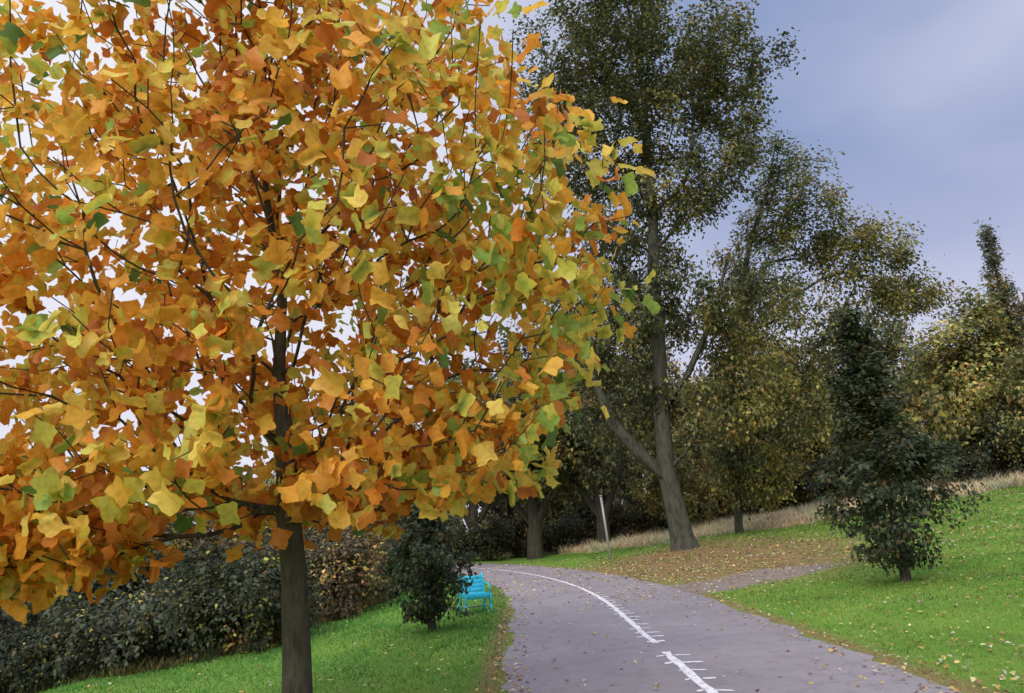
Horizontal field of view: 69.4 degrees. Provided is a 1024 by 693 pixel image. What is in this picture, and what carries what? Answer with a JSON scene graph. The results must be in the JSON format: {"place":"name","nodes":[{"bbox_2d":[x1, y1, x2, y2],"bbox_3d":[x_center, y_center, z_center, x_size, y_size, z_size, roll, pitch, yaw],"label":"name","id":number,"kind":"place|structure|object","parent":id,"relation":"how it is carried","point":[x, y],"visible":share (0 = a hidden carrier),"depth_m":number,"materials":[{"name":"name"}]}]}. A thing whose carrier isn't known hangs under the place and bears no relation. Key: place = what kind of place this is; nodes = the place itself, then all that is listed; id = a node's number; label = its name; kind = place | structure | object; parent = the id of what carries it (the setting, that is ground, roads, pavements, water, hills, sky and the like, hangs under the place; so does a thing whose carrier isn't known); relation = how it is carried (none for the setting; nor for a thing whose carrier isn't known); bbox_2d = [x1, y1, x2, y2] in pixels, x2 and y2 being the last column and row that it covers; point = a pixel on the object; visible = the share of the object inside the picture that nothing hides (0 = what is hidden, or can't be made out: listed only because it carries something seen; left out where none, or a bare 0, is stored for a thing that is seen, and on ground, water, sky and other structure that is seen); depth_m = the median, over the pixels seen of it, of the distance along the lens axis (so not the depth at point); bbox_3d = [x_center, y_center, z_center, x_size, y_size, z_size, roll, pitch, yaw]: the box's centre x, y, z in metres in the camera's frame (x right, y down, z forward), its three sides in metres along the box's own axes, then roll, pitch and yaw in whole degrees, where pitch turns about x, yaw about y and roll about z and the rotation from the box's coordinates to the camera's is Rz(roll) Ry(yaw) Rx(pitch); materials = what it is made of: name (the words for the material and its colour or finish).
{"place":"outdoors","nodes":[
{"label":"outdoors","id":0,"kind":"place"},
{"bbox_2d":[0,573,413,692],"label":"grass","id":1,"kind":"structure","parent":0,"point":[130,669],"depth_m":16.47,"materials":[{"name":"green plant"}]},
{"bbox_2d":[0,0,1023,531],"label":"sky","id":2,"kind":"structure","parent":0,"point":[923,100],"materials":[{"name":"blue"}]},
{"bbox_2d":[28,465,1023,692],"bbox_3d":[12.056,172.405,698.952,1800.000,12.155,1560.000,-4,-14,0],"label":"ground","id":3,"kind":"structure","parent":0,"point":[552,557],"depth_m":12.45,"materials":[{"name":"green plant"}]},
{"bbox_2d":[0,602,52,670],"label":"shrub","id":4,"kind":"object","parent":3,"relation":"on","point":[5,618],"visible":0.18,"depth_m":17.84,"materials":[{"name":"green plant"}]},
{"bbox_2d":[0,592,60,640],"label":"shrub","id":5,"kind":"object","parent":3,"relation":"on","point":[25,602],"visible":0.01,"depth_m":20.17,"materials":[{"name":"green plant"}]},
{"bbox_2d":[0,620,87,692],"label":"shrub","id":6,"kind":"object","parent":3,"relation":"on","point":[16,656],"visible":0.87,"depth_m":15.92,"materials":[{"name":"green plant"}]},
{"bbox_2d":[40,591,129,656],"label":"shrub","id":7,"kind":"object","parent":3,"relation":"on","point":[70,640],"visible":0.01,"depth_m":20.42,"materials":[{"name":"green plant"}]},
{"bbox_2d":[27,570,206,684],"bbox_3d":[-8.977,6.666,17.099,4.029,2.788,3.728,-4,-14,0],"label":"shrub","id":8,"kind":"object","parent":3,"relation":"on","point":[130,633],"visible":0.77,"depth_m":16.53,"materials":[{"name":"green plant"}]},
{"bbox_2d":[1,512,252,670],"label":"shrub","id":9,"kind":"object","parent":3,"relation":"on","point":[120,590],"visible":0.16,"depth_m":18.95,"materials":[{"name":"green plant"}]},
{"bbox_2d":[90,511,191,586],"bbox_3d":[-12.334,7.740,25.168,4.456,4.920,4.144,0,-15,-15],"label":"beech tree","id":10,"kind":"object","parent":3,"relation":"on","point":[166,527],"visible":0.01,"depth_m":25.68,"materials":[{"name":"green plant"}]},
{"bbox_2d":[167,508,195,531],"bbox_3d":[-17.321,9.927,36.693,5.268,6.898,3.999,-9,-15,21],"label":"ash tree","id":11,"kind":"object","parent":3,"relation":"on","point":[189,514],"visible":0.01,"depth_m":36.74,"materials":[{"name":"green plant"}]},
{"bbox_2d":[145,552,281,653],"bbox_3d":[-7.333,6.712,18.823,3.828,2.958,3.541,-3,-14,-3],"label":"shrub","id":12,"kind":"object","parent":3,"relation":"on","point":[196,577],"visible":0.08,"depth_m":18.53,"materials":[{"name":"green plant"}]},
{"bbox_2d":[132,511,320,628],"bbox_3d":[-8.304,6.896,21.737,5.117,4.632,5.679,-5,-14,5],"label":"shrub","id":13,"kind":"object","parent":3,"relation":"on","point":[229,543],"visible":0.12,"depth_m":20.42,"materials":[{"name":"green plant"}]},
{"bbox_2d":[147,539,336,661],"bbox_3d":[-6.122,5.853,16.957,4.035,2.892,4.054,5,-17,-32],"label":"shrub","id":14,"kind":"object","parent":3,"relation":"on","point":[257,604],"visible":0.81,"depth_m":16.35,"materials":[{"name":"green plant"}]},
{"bbox_2d":[207,478,308,552],"bbox_3d":[-8.908,6.895,24.501,4.261,5.006,3.985,-1,-14,-13],"label":"maple tree","id":15,"kind":"object","parent":3,"relation":"on","point":[272,518],"visible":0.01,"depth_m":24.66,"materials":[{"name":"green plant"}]},
{"bbox_2d":[263,471,275,486],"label":"ash tree","id":16,"kind":"object","parent":3,"relation":"on","point":[274,476],"depth_m":46.31,"materials":[{"name":"green plant"}]},
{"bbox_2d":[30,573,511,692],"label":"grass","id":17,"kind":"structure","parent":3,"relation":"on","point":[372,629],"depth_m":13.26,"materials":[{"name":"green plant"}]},
{"bbox_2d":[0,0,660,692],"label":"tulip tree","id":18,"kind":"object","parent":3,"relation":"on","point":[56,512],"visible":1,"depth_m":5.87,"materials":[{"name":"orange plant"}]},
{"bbox_2d":[265,524,396,621],"bbox_3d":[-5.222,6.592,21.001,3.916,3.421,3.529,-4,-14,0],"label":"shrub","id":19,"kind":"object","parent":3,"relation":"on","point":[352,572],"visible":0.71,"depth_m":20.75,"materials":[{"name":"brown plant"}]},
{"bbox_2d":[304,506,385,540],"bbox_3d":[-6.272,7.662,28.674,3.675,4.589,3.814,-6,-14,6],"label":"beech tree","id":20,"kind":"object","parent":3,"relation":"on","point":[327,523],"depth_m":28.12,"materials":[{"name":"green plant"}]},
{"bbox_2d":[304,507,390,598],"bbox_3d":[-6.776,7.772,26.869,4.941,4.665,5.483,-12,-16,29],"label":"shrub","id":21,"kind":"object","parent":3,"relation":"on","point":[317,534],"visible":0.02,"depth_m":26.49,"materials":[{"name":"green plant"}]},
{"bbox_2d":[304,522,407,602],"bbox_3d":[-5.607,7.350,24.688,4.257,3.404,4.237,-10,-15,24],"label":"shrub","id":22,"kind":"object","parent":3,"relation":"on","point":[391,564],"visible":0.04,"depth_m":24.39,"materials":[{"name":"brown plant"}]},
{"bbox_2d":[373,520,415,542],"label":"shrub","id":23,"kind":"object","parent":3,"relation":"on","point":[397,525],"depth_m":31.75,"materials":[{"name":"green plant"}]},
{"bbox_2d":[370,527,425,587],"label":"shrub","id":24,"kind":"object","parent":3,"relation":"on","point":[390,571],"visible":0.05,"depth_m":27.42,"materials":[{"name":"green plant"}]},
{"bbox_2d":[373,403,451,517],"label":"ash tree","id":25,"kind":"object","parent":3,"relation":"on","point":[413,424],"visible":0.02,"depth_m":53.82,"materials":[{"name":"green plant"}]},
{"bbox_2d":[364,498,481,631],"bbox_3d":[-1.605,3.763,13.639,2.156,3.202,2.226,-4,-14,0],"label":"shrub","id":26,"kind":"object","parent":3,"relation":"on","point":[433,537],"visible":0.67,"depth_m":13.26,"materials":[{"name":"green plant"}]},
{"bbox_2d":[412,517,481,562],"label":"shrub","id":27,"kind":"object","parent":3,"relation":"on","point":[457,548],"visible":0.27,"depth_m":44.14,"materials":[{"name":"green plant"}]},
{"bbox_2d":[446,572,492,610],"bbox_3d":[-0.912,5.277,15.800,0.983,0.794,0.598,2,-15,-21],"label":"park bench","id":28,"kind":"object","parent":3,"relation":"on","point":[478,584],"visible":0.72,"depth_m":15.95,"materials":[{"name":"teal paint"}]},
{"bbox_2d":[438,352,525,557],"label":"ash tree","id":29,"kind":"object","parent":3,"relation":"on","point":[473,511],"depth_m":51.89,"materials":[{"name":"green plant"}]},
{"bbox_2d":[448,398,525,549],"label":"ash tree","id":30,"kind":"object","parent":3,"relation":"on","point":[497,510],"depth_m":63.81,"materials":[{"name":"green plant"}]},
{"bbox_2d":[452,514,525,561],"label":"shrub","id":31,"kind":"object","parent":3,"relation":"on","point":[490,540],"visible":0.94,"depth_m":44.52,"materials":[{"name":"green plant"}]},
{"bbox_2d":[433,317,578,559],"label":"ash tree","id":32,"kind":"object","parent":3,"relation":"on","point":[533,518],"visible":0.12,"depth_m":42.61,"materials":[{"name":"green plant"}]},
{"bbox_2d":[485,506,544,557],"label":"shrub","id":33,"kind":"object","parent":3,"relation":"on","point":[521,532],"visible":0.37,"depth_m":47.16,"materials":[{"name":"green plant"}]},
{"bbox_2d":[67,489,1023,692],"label":"fallen leaves","id":34,"kind":"object","parent":3,"relation":"on","point":[1001,677],"visible":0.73,"depth_m":17.09,"materials":[{"name":"brown plant"}]},
{"bbox_2d":[513,433,611,551],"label":"maple tree","id":35,"kind":"object","parent":3,"relation":"on","point":[552,512],"visible":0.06,"depth_m":50.83,"materials":[{"name":"green plant"}]},
{"bbox_2d":[541,510,595,553],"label":"shrub","id":36,"kind":"object","parent":3,"relation":"on","point":[560,533],"visible":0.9,"depth_m":46.53,"materials":[{"name":"green plant"}]},
{"bbox_2d":[509,329,634,543],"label":"ash tree","id":37,"kind":"object","parent":3,"relation":"on","point":[594,467],"visible":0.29,"depth_m":43.59,"materials":[{"name":"green plant"}]},
{"bbox_2d":[553,496,627,542],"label":"shrub","id":38,"kind":"object","parent":3,"relation":"on","point":[591,518],"visible":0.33,"depth_m":48.17,"materials":[{"name":"green plant"}]},
{"bbox_2d":[561,370,632,539],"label":"ash tree","id":39,"kind":"object","parent":3,"relation":"on","point":[604,448],"visible":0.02,"depth_m":57.80,"materials":[{"name":"green plant"}]},
{"bbox_2d":[599,495,611,558],"bbox_3d":[4.093,7.987,32.159,0.120,3.030,0.120,-7,-14,-1],"label":"post","id":40,"kind":"object","parent":3,"relation":"on","point":[605,526],"visible":0.91,"depth_m":32.15,"materials":[{"name":"metal"}]},
{"bbox_2d":[609,501,654,537],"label":"shrub","id":41,"kind":"object","parent":3,"relation":"on","point":[626,529],"visible":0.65,"depth_m":47.14,"materials":[{"name":"green plant"}]},
{"bbox_2d":[596,348,706,533],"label":"ash tree","id":42,"kind":"object","parent":3,"relation":"on","point":[625,467],"visible":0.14,"depth_m":51.37,"materials":[{"name":"green plant"}]},
{"bbox_2d":[609,336,699,465],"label":"ash tree","id":43,"kind":"object","parent":3,"relation":"on","point":[677,376],"visible":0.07,"depth_m":61.31,"materials":[{"name":"green plant"}]},
{"bbox_2d":[621,485,698,531],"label":"shrub","id":44,"kind":"object","parent":3,"relation":"on","point":[655,521],"visible":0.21,"depth_m":46.40,"materials":[{"name":"green plant"}]},
{"bbox_2d":[503,0,819,551],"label":"alder tree","id":45,"kind":"object","parent":3,"relation":"on","point":[709,80],"visible":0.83,"depth_m":31.69,"materials":[{"name":"green plant"}]},
{"bbox_2d":[620,430,723,527],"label":"maple tree","id":46,"kind":"object","parent":3,"relation":"on","point":[695,505],"visible":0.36,"depth_m":42.80,"materials":[{"name":"green plant"}]},
{"bbox_2d":[624,382,738,521],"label":"maple tree","id":47,"kind":"object","parent":3,"relation":"on","point":[680,434],"visible":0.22,"depth_m":47.93,"materials":[{"name":"green plant"}]},
{"bbox_2d":[362,333,1001,548],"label":"woodland","id":48,"kind":"object","parent":3,"relation":"on","point":[624,499],"visible":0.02,"depth_m":68.55,"materials":[{"name":"green plant"}]},
{"bbox_2d":[675,377,745,486],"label":"beech tree","id":49,"kind":"object","parent":3,"relation":"on","point":[694,407],"depth_m":53.15,"materials":[{"name":"green plant"}]},
{"bbox_2d":[689,493,733,524],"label":"shrub","id":50,"kind":"object","parent":3,"relation":"on","point":[697,517],"visible":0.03,"depth_m":45.43,"materials":[{"name":"green plant"}]},
{"bbox_2d":[680,450,749,520],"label":"beech tree","id":51,"kind":"object","parent":3,"relation":"on","point":[719,502],"visible":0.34,"depth_m":44.53,"materials":[{"name":"green plant"}]},
{"bbox_2d":[691,336,806,456],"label":"ash tree","id":52,"kind":"object","parent":3,"relation":"on","point":[758,392],"visible":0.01,"depth_m":49.76,"materials":[{"name":"green plant"}]},
{"bbox_2d":[718,476,784,516],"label":"shrub","id":53,"kind":"object","parent":3,"relation":"on","point":[749,509],"visible":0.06,"depth_m":44.29,"materials":[{"name":"green plant"}]},
{"bbox_2d":[741,413,807,511],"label":"maple tree","id":54,"kind":"object","parent":3,"relation":"on","point":[755,499],"visible":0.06,"depth_m":43.10,"materials":[{"name":"green plant"}]},
{"bbox_2d":[754,469,817,511],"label":"shrub","id":55,"kind":"object","parent":3,"relation":"on","point":[800,499],"visible":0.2,"depth_m":43.79,"materials":[{"name":"green plant"}]},
{"bbox_2d":[554,470,1023,553],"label":"grass","id":56,"kind":"structure","parent":3,"relation":"on","point":[803,513],"depth_m":35.74,"materials":[{"name":"beige plant"}]},
{"bbox_2d":[771,362,880,486],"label":"maple tree","id":57,"kind":"object","parent":3,"relation":"on","point":[817,451],"visible":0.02,"depth_m":47.33,"materials":[{"name":"green plant"}]},
{"bbox_2d":[688,127,966,533],"bbox_3d":[14.374,-1.198,35.164,13.610,19.717,6.473,-4,-14,0],"label":"poplar tree","id":58,"kind":"object","parent":3,"relation":"on","point":[741,463],"visible":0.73,"depth_m":34.74,"materials":[{"name":"green plant"}]},
{"bbox_2d":[801,352,857,478],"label":"beech tree","id":59,"kind":"object","parent":3,"relation":"on","point":[823,385],"visible":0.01,"depth_m":52.26,"materials":[{"name":"green plant"}]},
{"bbox_2d":[793,452,875,501],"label":"shrub","id":60,"kind":"object","parent":3,"relation":"on","point":[812,485],"visible":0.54,"depth_m":42.45,"materials":[{"name":"green plant"}]},
{"bbox_2d":[827,375,930,485],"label":"beech tree","id":61,"kind":"object","parent":3,"relation":"on","point":[867,437],"visible":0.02,"depth_m":41.30,"materials":[{"name":"green plant"}]},
{"bbox_2d":[804,302,992,582],"bbox_3d":[7.098,1.854,14.293,3.012,5.535,2.697,-4,-14,0],"label":"hornbeam tree","id":62,"kind":"object","parent":3,"relation":"on","point":[877,407],"visible":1,"depth_m":13.93,"materials":[{"name":"green plant"}]},
{"bbox_2d":[851,433,953,489],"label":"shrub","id":63,"kind":"object","parent":3,"relation":"on","point":[871,478],"visible":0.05,"depth_m":39.01,"materials":[{"name":"green plant"}]},
{"bbox_2d":[871,313,957,439],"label":"ash tree","id":64,"kind":"object","parent":3,"relation":"on","point":[891,352],"visible":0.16,"depth_m":50.40,"materials":[{"name":"green plant"}]},
{"bbox_2d":[884,281,1023,481],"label":"maple tree","id":65,"kind":"object","parent":3,"relation":"on","point":[964,397],"visible":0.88,"depth_m":39.16,"materials":[{"name":"green plant"}]},
{"bbox_2d":[923,443,1006,486],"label":"shrub","id":66,"kind":"object","parent":3,"relation":"on","point":[961,472],"visible":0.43,"depth_m":36.49,"materials":[{"name":"green plant"}]},
{"bbox_2d":[954,400,1023,479],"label":"shrub","id":67,"kind":"object","parent":3,"relation":"on","point":[989,445],"visible":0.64,"depth_m":35.99,"materials":[{"name":"green plant"}]},
{"bbox_2d":[959,303,1023,471],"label":"maple tree","id":68,"kind":"object","parent":3,"relation":"on","point":[991,373],"depth_m":45.44,"materials":[{"name":"green plant"}]},
{"bbox_2d":[973,217,1023,436],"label":"fir tree","id":69,"kind":"object","parent":3,"relation":"on","point":[992,257],"visible":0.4,"depth_m":41.91,"materials":[{"name":"green plant"}]},
{"bbox_2d":[978,332,1023,464],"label":"maple tree","id":70,"kind":"object","parent":3,"relation":"on","point":[1018,362],"visible":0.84,"depth_m":35.91,"materials":[{"name":"green plant"}]},
{"bbox_2d":[1005,292,1023,406],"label":"beech tree","id":71,"kind":"object","parent":3,"relation":"on","point":[1019,308],"visible":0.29,"depth_m":40.57,"materials":[{"name":"green plant"}]},
{"bbox_2d":[426,563,960,692],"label":"path","id":72,"kind":"structure","parent":0,"point":[756,663],"depth_m":9.50,"materials":[{"name":"grey asphalt"}]},
{"bbox_2d":[457,566,734,692],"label":"path marking","id":73,"kind":"object","parent":72,"relation":"on","point":[691,675],"visible":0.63,"depth_m":8.93,"materials":[{"name":"paint"}]}
]}

